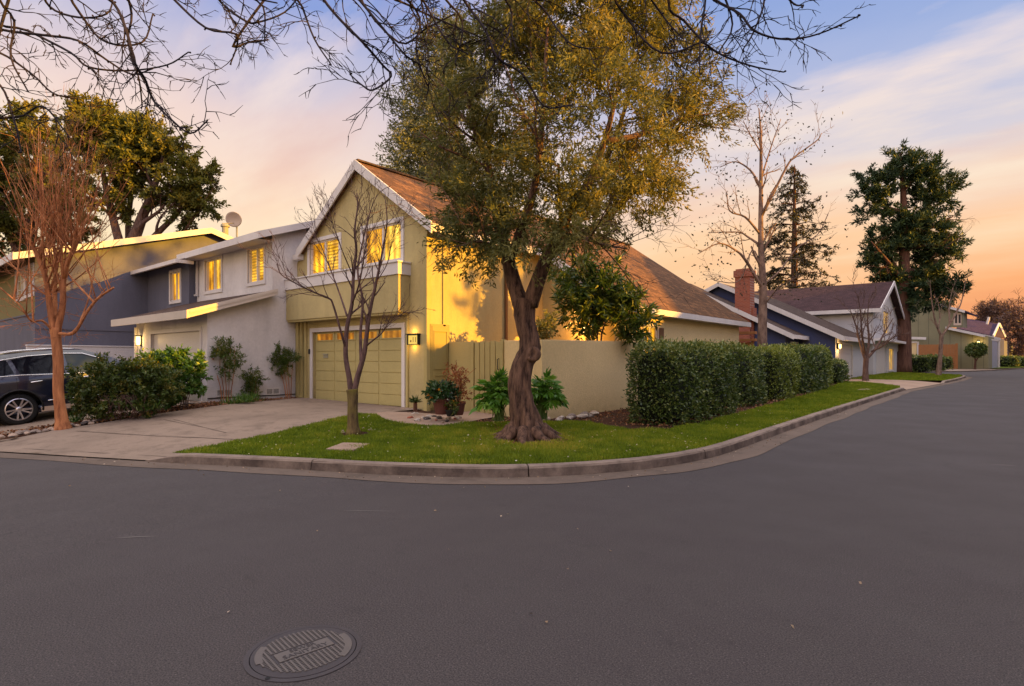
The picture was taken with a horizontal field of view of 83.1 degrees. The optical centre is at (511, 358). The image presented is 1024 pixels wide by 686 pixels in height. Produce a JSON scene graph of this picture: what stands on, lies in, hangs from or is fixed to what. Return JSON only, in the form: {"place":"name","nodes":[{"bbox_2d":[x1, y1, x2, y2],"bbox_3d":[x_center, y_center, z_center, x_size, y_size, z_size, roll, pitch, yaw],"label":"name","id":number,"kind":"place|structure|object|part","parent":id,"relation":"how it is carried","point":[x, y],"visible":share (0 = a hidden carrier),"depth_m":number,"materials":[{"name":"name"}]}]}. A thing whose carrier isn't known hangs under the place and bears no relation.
{"place":"outdoors","nodes":[
{"label":"outdoors","id":0,"kind":"place"},
{"bbox_2d":[0,400,199,434],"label":"driveway","id":1,"kind":"structure","parent":0,"point":[43,418],"depth_m":14.02,"materials":[{"name":"concrete"}]},
{"bbox_2d":[0,348,178,424],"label":"parked car","id":2,"kind":"object","parent":1,"relation":"on","point":[26,391],"visible":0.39,"depth_m":13.87,"materials":[{"name":"blue paint"}]},
{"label":"quarter window","id":3,"kind":"part","parent":2,"relation":"part of","materials":[{"name":"black glass"}]},
{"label":"rear window","id":4,"kind":"part","parent":2,"relation":"part of","materials":[{"name":"black glass"}]},
{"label":"front window","id":5,"kind":"part","parent":2,"relation":"part of","materials":[{"name":"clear glass"}]},
{"bbox_2d":[0,398,417,459],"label":"driveway","id":6,"kind":"structure","parent":0,"point":[241,420],"depth_m":12.06,"materials":[{"name":"concrete"}]},
{"bbox_2d":[37,419,240,455],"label":"driveway cracks","id":7,"kind":"object","parent":6,"relation":"on","point":[153,435],"visible":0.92,"depth_m":11.33,"materials":[{"name":"grey concrete"}]},
{"bbox_2d":[122,397,165,411],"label":"grass tuft","id":8,"kind":"object","parent":6,"relation":"on","point":[146,407],"visible":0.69,"depth_m":13.52,"materials":[{"name":"green plant"}]},
{"bbox_2d":[230,389,264,402],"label":"grass tuft","id":9,"kind":"object","parent":6,"relation":"on","point":[244,398],"visible":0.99,"depth_m":16.11,"materials":[{"name":"green plant"}]},
{"bbox_2d":[0,0,875,171],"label":"overhanging tree","id":10,"kind":"object","parent":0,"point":[138,72],"visible":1,"depth_m":4.67,"materials":[{"name":"brown plant"}]},
{"bbox_2d":[1,378,942,439],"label":"soil ground","id":11,"kind":"structure","parent":0,"point":[605,419],"depth_m":13.84,"materials":[{"name":"brown soil"}]},
{"bbox_2d":[8,433,17,437],"bbox_3d":[-10.313,1.595,11.927,0.162,0.108,0.202,-5,0,-31],"label":"rock","id":12,"kind":"object","parent":11,"relation":"on","point":[15,435],"visible":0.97,"depth_m":11.88,"materials":[{"name":"stone"}]},
{"bbox_2d":[0,96,105,258],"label":"leafy tree","id":13,"kind":"object","parent":11,"relation":"on","point":[9,224],"visible":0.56,"depth_m":37.23,"materials":[{"name":"green plant"}]},
{"bbox_2d":[0,85,142,429],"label":"red barked tree","id":14,"kind":"object","parent":11,"relation":"on","point":[56,314],"visible":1,"depth_m":12.64,"materials":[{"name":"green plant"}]},
{"bbox_2d":[25,344,133,360],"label":"wall","id":15,"kind":"structure","parent":11,"relation":"on","point":[126,352],"depth_m":23.10,"materials":[{"name":"white paint"}]},
{"bbox_2d":[67,410,93,421],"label":"grass tuft","id":16,"kind":"object","parent":11,"relation":"on","point":[73,418],"visible":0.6,"depth_m":13.55,"materials":[{"name":"green plant"}]},
{"bbox_2d":[0,224,232,352],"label":"blue townhouse","id":17,"kind":"structure","parent":11,"relation":"on","point":[155,273],"depth_m":23.38,"materials":[{"name":"paint"}]},
{"bbox_2d":[15,267,24,302],"bbox_3d":[-19.685,-2.950,23.165,1.699,1.300,0.127,0,0,40],"label":"window","id":18,"kind":"structure","parent":17,"relation":"in","point":[21,286],"depth_m":23.45,"materials":[{"name":"grey glass"}]},
{"bbox_2d":[24,262,33,298],"bbox_3d":[-18.432,-2.975,22.116,1.500,1.250,0.127,0,0,40],"label":"window","id":19,"kind":"structure","parent":17,"relation":"in","point":[32,264],"depth_m":22.26,"materials":[{"name":"grey glass"}]},
{"bbox_2d":[169,268,180,303],"bbox_3d":[-13.086,-2.815,22.532,1.158,1.330,0.147,0,0,40],"label":"window","id":20,"kind":"structure","parent":17,"relation":"in","point":[174,278],"depth_m":22.68,"materials":[{"name":"yellow glass"}]},
{"bbox_2d":[64,351,187,419],"bbox_3d":[-9.160,0.681,13.641,2.746,1.748,1.365,0,0,-9],"label":"driveway shrub","id":21,"kind":"object","parent":11,"relation":"on","point":[87,393],"visible":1,"depth_m":13.44,"materials":[{"name":"green plant"}]},
{"bbox_2d":[35,89,230,239],"bbox_3d":[-21.902,-7.103,34.445,11.436,17.279,5.341,0,0,-2],"label":"leafy tree","id":22,"kind":"object","parent":11,"relation":"on","point":[129,136],"visible":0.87,"depth_m":33.37,"materials":[{"name":"green plant"}]},
{"bbox_2d":[135,343,213,409],"bbox_3d":[-8.748,0.479,14.963,1.729,1.779,1.219,0,0,12],"label":"leafy shrub","id":23,"kind":"object","parent":11,"relation":"on","point":[193,367],"visible":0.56,"depth_m":14.90,"materials":[{"name":"green plant"}]},
{"bbox_2d":[111,220,313,401],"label":"grey townhouse","id":24,"kind":"structure","parent":11,"relation":"on","point":[239,294],"depth_m":18.33,"materials":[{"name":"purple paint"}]},
{"bbox_2d":[134,335,142,345],"bbox_3d":[-13.005,-0.621,20.092,0.200,0.380,0.200,0,0,40],"label":"garage lamp","id":25,"kind":"object","parent":24,"relation":"attached to","point":[138,340],"visible":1,"depth_m":20.05,"materials":[{"name":"glass"}]},
{"bbox_2d":[154,331,198,400],"bbox_3d":[-10.632,0.275,18.357,3.930,2.210,0.055,0,0,40],"label":"garage door","id":26,"kind":"structure","parent":24,"relation":"in","point":[189,339],"depth_m":18.14,"materials":[{"name":"grey paint"}]},
{"bbox_2d":[203,255,222,294],"bbox_3d":[-10.806,-3.045,21.015,1.550,1.350,0.187,0,0,40],"label":"window","id":27,"kind":"structure","parent":24,"relation":"in","point":[214,265],"depth_m":21.06,"materials":[{"name":"yellow glass"}]},
{"bbox_2d":[222,212,241,236],"bbox_3d":[-9.788,-4.608,20.157,0.628,1.030,0.477,0,0,-28],"label":"satellite dish","id":28,"kind":"object","parent":24,"relation":"on","point":[233,219],"visible":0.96,"depth_m":20.22,"materials":[{"name":"paint"}]},
{"bbox_2d":[246,243,265,286],"bbox_3d":[-8.333,-3.070,18.945,1.300,1.340,0.187,0,0,40],"label":"window","id":29,"kind":"structure","parent":24,"relation":"in","point":[257,275],"depth_m":19.02,"materials":[{"name":"yellow glass"}]},
{"bbox_2d":[208,336,246,401],"bbox_3d":[-8.424,0.347,16.875,1.298,2.103,0.854,0,0,-6],"label":"nandina","id":30,"kind":"object","parent":11,"relation":"on","point":[223,353],"visible":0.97,"depth_m":16.84,"materials":[{"name":"green plant"}]},
{"bbox_2d":[214,394,242,404],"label":"grass tuft","id":31,"kind":"object","parent":11,"relation":"on","point":[226,398],"visible":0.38,"depth_m":16.17,"materials":[{"name":"green plant"}]},
{"bbox_2d":[238,364,269,400],"bbox_3d":[-7.843,0.792,17.501,0.814,1.321,0.758,0,0,4],"label":"nandina","id":32,"kind":"object","parent":11,"relation":"on","point":[250,386],"visible":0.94,"depth_m":17.45,"materials":[{"name":"green plant"}]},
{"bbox_2d":[266,340,303,398],"bbox_3d":[-7.288,0.345,18.300,1.171,1.893,1.025,0,0,40],"label":"nandina","id":33,"kind":"object","parent":11,"relation":"on","point":[284,360],"visible":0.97,"depth_m":18.22,"materials":[{"name":"green plant"}]},
{"bbox_2d":[0,392,808,446],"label":"fallen leaves","id":34,"kind":"object","parent":11,"relation":"on","point":[163,410],"visible":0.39,"depth_m":13.93,"materials":[{"name":"brown plant"}]},
{"bbox_2d":[368,411,493,424],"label":"walkway","id":35,"kind":"structure","parent":11,"relation":"on","point":[403,416],"depth_m":13.34,"materials":[{"name":"concrete"}]},
{"bbox_2d":[408,395,422,410],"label":"potted plant","id":36,"kind":"object","parent":35,"relation":"on","point":[415,401],"visible":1,"depth_m":13.56,"materials":[{"name":"green plant"}]},
{"bbox_2d":[421,379,461,414],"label":"potted plant","id":37,"kind":"object","parent":35,"relation":"on","point":[437,392],"visible":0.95,"depth_m":12.75,"materials":[{"name":"plant"}]},
{"bbox_2d":[443,398,459,416],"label":"potted plant","id":38,"kind":"object","parent":35,"relation":"on","point":[450,412],"visible":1,"depth_m":12.63,"materials":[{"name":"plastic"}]},
{"bbox_2d":[442,360,475,414],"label":"potted plant","id":39,"kind":"object","parent":35,"relation":"on","point":[460,373],"visible":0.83,"depth_m":12.95,"materials":[{"name":"plant"}]},
{"bbox_2d":[372,5,507,186],"bbox_3d":[-3.487,-8.502,30.314,6.821,19.805,7.032,0,0,40],"label":"grey olive tree","id":40,"kind":"object","parent":11,"relation":"on","point":[412,123],"visible":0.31,"depth_m":29.28,"materials":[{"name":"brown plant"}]},
{"bbox_2d":[284,159,750,410],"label":"corner townhouse","id":41,"kind":"structure","parent":11,"relation":"on","point":[397,370],"depth_m":16.74,"materials":[{"name":"yellow paint"}]},
{"bbox_2d":[307,232,341,274],"bbox_3d":[-5.774,-3.160,17.898,1.850,1.240,0.167,0,0,40],"label":"window","id":42,"kind":"structure","parent":41,"relation":"in","point":[334,245],"depth_m":17.94,"materials":[{"name":"yellow glass"}]},
{"bbox_2d":[316,328,400,406],"bbox_3d":[-4.555,0.235,16.938,4.390,2.130,0.090,0,0,40],"label":"garage door","id":43,"kind":"structure","parent":41,"relation":"in","point":[380,379],"depth_m":16.68,"materials":[{"name":"yellow paint"}]},
{"bbox_2d":[360,216,403,265],"bbox_3d":[-3.577,-3.180,16.059,1.920,1.240,0.167,0,0,40],"label":"window","id":44,"kind":"structure","parent":41,"relation":"in","point":[397,254],"depth_m":16.05,"materials":[{"name":"yellow glass"}]},
{"bbox_2d":[405,333,420,344],"bbox_3d":[-2.585,-0.506,15.081,0.460,0.295,0.130,0,0,40],"label":"address lamp","id":45,"kind":"object","parent":41,"relation":"attached to","point":[413,338],"visible":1,"depth_m":15.05,"materials":[{"name":"metal"}]},
{"bbox_2d":[643,324,658,350],"bbox_3d":[4.462,-0.350,18.697,0.127,1.520,1.100,0,0,40],"label":"window","id":46,"kind":"structure","parent":41,"relation":"in","point":[655,333],"depth_m":19.00,"materials":[{"name":"glass"}]},
{"bbox_2d":[449,339,634,418],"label":"garden wall","id":47,"kind":"structure","parent":11,"relation":"on","point":[591,375],"depth_m":14.85,"materials":[{"name":"beige paint"}]},
{"bbox_2d":[475,341,499,413],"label":"garden gate","id":48,"kind":"structure","parent":47,"relation":"attached to","point":[487,359],"depth_m":14.48,"materials":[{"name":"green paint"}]},
{"bbox_2d":[535,309,560,339],"bbox_3d":[0.825,0.058,15.016,0.898,2.684,0.814,0,0,20],"label":"courtyard sapling","id":49,"kind":"object","parent":11,"relation":"on","point":[543,327],"visible":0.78,"depth_m":14.92,"materials":[{"name":"green plant"}]},
{"bbox_2d":[555,416,563,420],"bbox_3d":[1.080,1.364,13.106,0.209,0.120,0.244,-9,4,18],"label":"rock","id":50,"kind":"object","parent":11,"relation":"on","point":[559,418],"visible":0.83,"depth_m":13.04,"materials":[{"name":"grey stone"}]},
{"bbox_2d":[578,414,588,418],"bbox_3d":[1.694,1.362,13.704,0.256,0.113,0.211,-9,4,38],"label":"rock","id":51,"kind":"object","parent":11,"relation":"on","point":[582,416],"visible":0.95,"depth_m":13.63,"materials":[{"name":"grey stone"}]},
{"bbox_2d":[588,412,598,416],"bbox_3d":[1.969,1.359,14.137,0.302,0.122,0.254,-9,7,-18],"label":"rock","id":52,"kind":"object","parent":11,"relation":"on","point":[592,414],"visible":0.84,"depth_m":14.06,"materials":[{"name":"grey stone"}]},
{"bbox_2d":[546,246,664,351],"bbox_3d":[2.576,-0.916,16.137,3.429,4.638,1.815,0,0,-3],"label":"courtyard shrub","id":53,"kind":"object","parent":11,"relation":"on","point":[595,302],"visible":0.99,"depth_m":15.89,"materials":[{"name":"green plant"}]},
{"bbox_2d":[622,335,740,426],"bbox_3d":[4.118,0.478,13.722,1.757,2.055,4.340,0,0,40],"label":"hedge","id":54,"kind":"object","parent":11,"relation":"on","point":[681,380],"visible":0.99,"depth_m":12.52,"materials":[{"name":"green plant"}]},
{"bbox_2d":[717,339,768,407],"bbox_3d":[6.715,0.453,17.794,1.956,2.084,2.962,0,0,40],"label":"hedge","id":55,"kind":"object","parent":11,"relation":"on","point":[749,375],"visible":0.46,"depth_m":17.05,"materials":[{"name":"green plant"}]},
{"bbox_2d":[739,331,756,345],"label":"side gate","id":56,"kind":"structure","parent":11,"relation":"on","point":[747,333],"depth_m":26.57,"materials":[{"name":"brown wood"}]},
{"bbox_2d":[653,87,853,346],"bbox_3d":[10.323,-5.097,23.759,5.816,13.200,8.617,0,0,40],"label":"bare sycamore","id":57,"kind":"object","parent":11,"relation":"on","point":[762,282],"visible":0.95,"depth_m":23.88,"materials":[{"name":"pale bark"},{"name":"sparse dry brown leaves"}]},
{"bbox_2d":[745,343,803,400],"bbox_3d":[9.086,0.457,20.675,2.086,2.099,3.120,0,0,40],"label":"hedge","id":58,"kind":"object","parent":11,"relation":"on","point":[780,376],"visible":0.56,"depth_m":19.67,"materials":[{"name":"green plant"}]},
{"bbox_2d":[689,268,874,377],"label":"navy house","id":59,"kind":"structure","parent":11,"relation":"on","point":[786,323],"depth_m":36.06,"materials":[{"name":"paint"}]},
{"bbox_2d":[838,342,852,377],"bbox_3d":[21.575,0.130,37.430,0.140,2.340,4.780,0,0,40],"label":"garage door","id":60,"kind":"structure","parent":59,"relation":"in","point":[844,353],"depth_m":38.24,"materials":[{"name":"grey paint"}]},
{"bbox_2d":[754,164,840,290],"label":"thin conifer","id":61,"kind":"object","parent":11,"relation":"on","point":[794,215],"visible":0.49,"depth_m":61.64,"materials":[{"name":"green plant"}]},
{"bbox_2d":[777,342,830,394],"bbox_3d":[12.119,0.387,24.765,2.168,2.218,4.876,0,0,40],"label":"hedge","id":62,"kind":"object","parent":11,"relation":"on","point":[814,368],"visible":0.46,"depth_m":23.79,"materials":[{"name":"green plant"}]},
{"bbox_2d":[814,342,834,386],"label":"hedge","id":63,"kind":"object","parent":11,"relation":"on","point":[829,365],"visible":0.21,"depth_m":27.51,"materials":[{"name":"green plant"}]},
{"bbox_2d":[754,281,905,374],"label":"white house","id":64,"kind":"structure","parent":11,"relation":"on","point":[828,308],"depth_m":47.10,"materials":[{"name":"paint"}]},
{"bbox_2d":[876,344,885,373],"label":"garage door","id":65,"kind":"structure","parent":64,"relation":"in","point":[880,353],"depth_m":46.52,"materials":[{"name":"grey paint"}]},
{"bbox_2d":[883,309,888,334],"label":"window","id":66,"kind":"structure","parent":64,"relation":"in","point":[884,313],"depth_m":48.58,"materials":[{"name":"beige glass"}]},
{"bbox_2d":[889,347,893,370],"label":"window","id":67,"kind":"structure","parent":64,"relation":"in","point":[891,349],"depth_m":51.46,"materials":[{"name":"yellow glass"}]},
{"bbox_2d":[828,357,852,382],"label":"round bush","id":68,"kind":"object","parent":11,"relation":"on","point":[841,370],"visible":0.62,"depth_m":32.32,"materials":[{"name":"green plant"}]},
{"bbox_2d":[830,267,910,380],"bbox_3d":[21.820,-1.972,34.945,4.468,6.788,3.316,0,0,-2],"label":"bare street tree","id":69,"kind":"object","parent":11,"relation":"on","point":[866,355],"visible":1,"depth_m":34.88,"materials":[{"name":"brown plant"}]},
{"bbox_2d":[845,138,978,371],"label":"tall evergreen","id":70,"kind":"object","parent":11,"relation":"on","point":[908,231],"visible":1,"depth_m":53.28,"materials":[{"name":"dark green broad leaves"},{"name":"brown bark"}]},
{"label":"lawn","id":71,"kind":"structure","parent":11,"relation":"on","visible":0},
{"bbox_2d":[851,372,961,380],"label":"grass","id":72,"kind":"structure","parent":71,"relation":"on","point":[908,376],"depth_m":40.94,"materials":[{"name":"green plant"}]},
{"bbox_2d":[928,278,965,374],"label":"bare street tree","id":73,"kind":"object","parent":71,"relation":"on","point":[939,360],"visible":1,"depth_m":45.96,"materials":[{"name":"brown plant"}]},
{"bbox_2d":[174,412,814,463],"bbox_3d":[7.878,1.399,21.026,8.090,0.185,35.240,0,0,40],"label":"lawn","id":74,"kind":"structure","parent":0,"point":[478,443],"depth_m":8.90,"materials":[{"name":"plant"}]},
{"bbox_2d":[326,442,369,451],"bbox_3d":[-2.617,1.406,9.206,0.518,0.050,0.792,0,0,7],"label":"concrete lid","id":75,"kind":"object","parent":74,"relation":"on","point":[343,445],"visible":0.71,"depth_m":9.12,"materials":[{"name":"grey concrete"}]},
{"bbox_2d":[468,366,508,421],"bbox_3d":[-0.325,0.687,11.596,1.048,1.123,1.041,0,0,17],"label":"philodendron","id":76,"kind":"object","parent":74,"relation":"on","point":[495,399],"visible":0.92,"depth_m":11.41,"materials":[{"name":"green plant"}]},
{"bbox_2d":[173,409,812,464],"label":"grass","id":77,"kind":"structure","parent":74,"relation":"on","point":[767,418],"depth_m":9.66,"materials":[{"name":"green plant"}]},
{"bbox_2d":[238,162,431,434],"bbox_3d":[-3.150,-1.185,10.906,3.300,5.283,2.596,0,0,-11],"label":"bare tree","id":78,"kind":"object","parent":77,"relation":"on","point":[352,410],"visible":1,"depth_m":10.96,"materials":[{"name":"brown plant"}]},
{"bbox_2d":[239,410,790,460],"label":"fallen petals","id":79,"kind":"object","parent":74,"relation":"on","point":[504,443],"visible":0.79,"depth_m":9.66,"materials":[{"name":"plant"}]},
{"bbox_2d":[531,367,568,419],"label":"philodendron","id":80,"kind":"object","parent":74,"relation":"on","point":[545,396],"visible":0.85,"depth_m":11.23,"materials":[{"name":"green plant"}]},
{"bbox_2d":[368,0,781,444],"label":"olive tree","id":81,"kind":"object","parent":74,"relation":"on","point":[525,424],"visible":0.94,"depth_m":9.61,"materials":[{"name":"green plant"}]},
{"bbox_2d":[753,381,899,412],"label":"grass","id":82,"kind":"structure","parent":74,"relation":"on","point":[840,393],"depth_m":19.87,"materials":[{"name":"green plant"}]},
{"bbox_2d":[0,369,1023,685],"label":"road","id":83,"kind":"structure","parent":0,"point":[906,511],"depth_m":4.13,"materials":[{"name":"grey asphalt"}]},
{"bbox_2d":[243,625,361,682],"bbox_3d":[-1.063,1.493,2.956,0.570,0.015,0.570,0,0,40],"label":"manhole cover","id":84,"kind":"object","parent":83,"relation":"on","point":[304,653],"visible":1,"depth_m":2.91,"materials":[{"name":"metal"}]},
{"bbox_2d":[0,377,972,483],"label":"gutter","id":85,"kind":"object","parent":83,"relation":"on","point":[758,448],"visible":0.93,"depth_m":8.23,"materials":[{"name":"concrete"}]},
{"bbox_2d":[69,408,861,627],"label":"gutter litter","id":86,"kind":"object","parent":85,"relation":"on","point":[508,477],"visible":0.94,"depth_m":7.36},
{"bbox_2d":[146,388,905,477],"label":"kerb","id":87,"kind":"structure","parent":83,"relation":"on","point":[522,470],"depth_m":7.92,"materials":[{"name":"concrete"}]},
{"bbox_2d":[941,375,965,382],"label":"kerb","id":88,"kind":"structure","parent":83,"relation":"on","point":[954,379],"depth_m":38.58,"materials":[{"name":"concrete"}]},
{"bbox_2d":[913,368,1023,372],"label":"kerb","id":89,"kind":"structure","parent":83,"relation":"on","point":[977,370],"depth_m":67.29,"materials":[{"name":"concrete"}]},
{"bbox_2d":[0,0,1023,350],"label":"sky","id":90,"kind":"structure","parent":0,"point":[936,75],"materials":[{"name":"blue"}]},
{"bbox_2d":[843,379,940,388],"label":"driveway","id":91,"kind":"structure","parent":0,"point":[906,384],"depth_m":33.27,"materials":[{"name":"concrete"}]},
{"bbox_2d":[945,367,1023,370],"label":"ground","id":92,"kind":"structure","parent":0,"point":[975,369],"depth_m":74.47,"materials":[{"name":"concrete"}]},
{"bbox_2d":[912,354,932,372],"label":"hedge","id":93,"kind":"object","parent":92,"relation":"on","point":[921,364],"visible":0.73,"depth_m":62.16,"materials":[{"name":"green plant"}]},
{"bbox_2d":[926,353,946,370],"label":"hedge","id":94,"kind":"object","parent":92,"relation":"on","point":[934,358],"visible":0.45,"depth_m":66.04,"materials":[{"name":"green plant"}]},
{"bbox_2d":[918,343,957,368],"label":"wooden fence","id":95,"kind":"object","parent":92,"relation":"on","point":[932,349],"visible":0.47,"depth_m":78.94,"materials":[{"name":"brown wood"}]},
{"bbox_2d":[945,356,953,369],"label":"round bush","id":96,"kind":"object","parent":92,"relation":"on","point":[949,361],"visible":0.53,"depth_m":74.00,"materials":[{"name":"green plant"}]},
{"bbox_2d":[911,301,1000,368],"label":"sage house","id":97,"kind":"structure","parent":92,"relation":"on","point":[924,331],"depth_m":80.01,"materials":[{"name":"paint"}]},
{"bbox_2d":[912,343,916,357],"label":"garage door","id":98,"kind":"structure","parent":97,"relation":"in","point":[914,345],"depth_m":82.30,"materials":[{"name":"beige paint"}]},
{"bbox_2d":[954,313,960,324],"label":"window","id":99,"kind":"structure","parent":97,"relation":"in","point":[957,320],"depth_m":79.18,"materials":[{"name":"beige plastic"}]},
{"bbox_2d":[992,341,997,367],"bbox_3d":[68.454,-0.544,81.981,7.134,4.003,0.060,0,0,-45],"label":"side door","id":100,"kind":"structure","parent":97,"relation":"in","point":[994,343],"depth_m":82.02,"materials":[{"name":"grey paint"}]},
{"bbox_2d":[963,341,987,368],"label":"topiary tree","id":101,"kind":"object","parent":92,"relation":"on","point":[975,350],"visible":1,"depth_m":75.60,"materials":[{"name":"green plant"}]},
{"bbox_2d":[956,317,1012,355],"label":"purple roof house","id":102,"kind":"structure","parent":92,"relation":"on","point":[987,327],"depth_m":113.01,"materials":[{"name":"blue stone"}]},
{"bbox_2d":[968,294,1017,342],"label":"hazy tree","id":103,"kind":"object","parent":92,"relation":"on","point":[991,310],"visible":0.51,"depth_m":134.32,"materials":[{"name":"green plant"}]},
{"bbox_2d":[990,290,1023,355],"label":"bare far tree","id":104,"kind":"object","parent":92,"relation":"on","point":[1016,323],"visible":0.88,"depth_m":117.47,"materials":[{"name":"brown plant"}]},
{"label":"far lawn","id":105,"kind":"structure","parent":0,"visible":0},
{"bbox_2d":[1000,355,1020,367],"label":"hedge","id":106,"kind":"object","parent":105,"relation":"on","point":[1008,361],"visible":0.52,"depth_m":91.36,"materials":[{"name":"green plant"}]},
{"bbox_2d":[1014,356,1023,366],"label":"hedge","id":107,"kind":"object","parent":105,"relation":"on","point":[1021,362],"visible":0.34,"depth_m":94.87,"materials":[{"name":"green plant"}]}
]}

